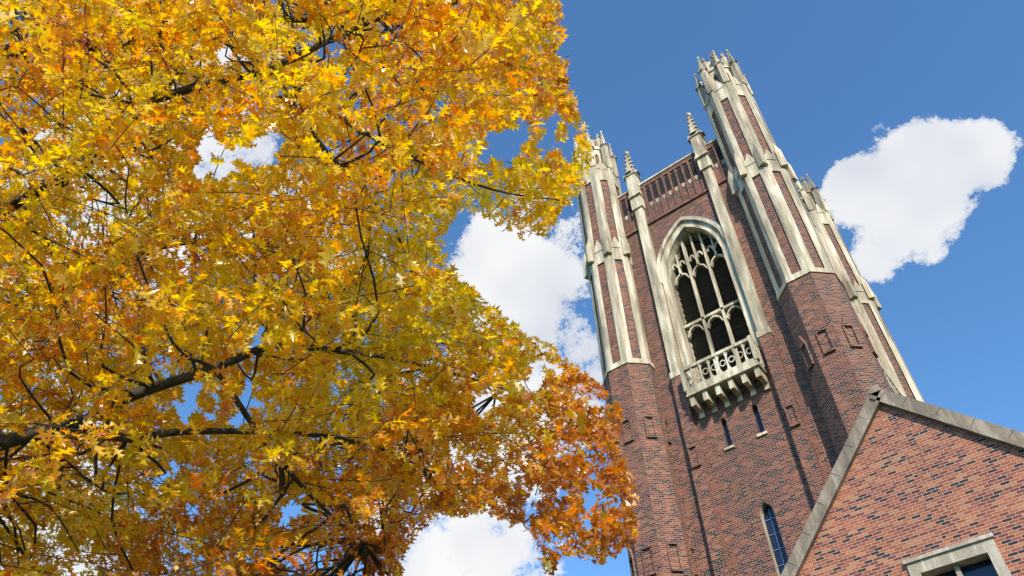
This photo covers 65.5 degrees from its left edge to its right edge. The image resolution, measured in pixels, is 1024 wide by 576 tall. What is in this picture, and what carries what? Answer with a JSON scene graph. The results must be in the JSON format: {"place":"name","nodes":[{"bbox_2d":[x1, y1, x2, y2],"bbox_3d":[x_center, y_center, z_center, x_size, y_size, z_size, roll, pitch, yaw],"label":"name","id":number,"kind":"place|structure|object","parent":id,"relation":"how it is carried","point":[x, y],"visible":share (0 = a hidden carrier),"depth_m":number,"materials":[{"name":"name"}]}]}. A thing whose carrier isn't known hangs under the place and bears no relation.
{"place":"outdoors","nodes":[
{"label":"outdoors","id":0,"kind":"place"},
{"bbox_2d":[0,0,639,575],"bbox_3d":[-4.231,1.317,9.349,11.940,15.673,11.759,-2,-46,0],"label":"oak tree","id":1,"kind":"object","parent":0,"point":[552,174],"depth_m":6.81,"materials":[{"name":"yellow plant"}]},
{"bbox_2d":[0,0,1023,575],"label":"sky","id":2,"kind":"structure","parent":0,"point":[906,117],"materials":[{"name":"blue"}]},
{"bbox_2d":[781,384,1023,575],"bbox_3d":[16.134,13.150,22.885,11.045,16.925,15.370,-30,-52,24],"label":"building wing","id":3,"kind":"structure","parent":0,"point":[913,487],"depth_m":22.15,"materials":[{"name":"brick"}]},
{"label":"ground","id":4,"kind":"structure","parent":0,"visible":0},
{"bbox_2d":[571,49,924,575],"bbox_3d":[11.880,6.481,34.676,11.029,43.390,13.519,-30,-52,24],"label":"tower building","id":5,"kind":"structure","parent":4,"relation":"on","point":[749,354],"depth_m":32.49,"materials":[{"name":"brick"}]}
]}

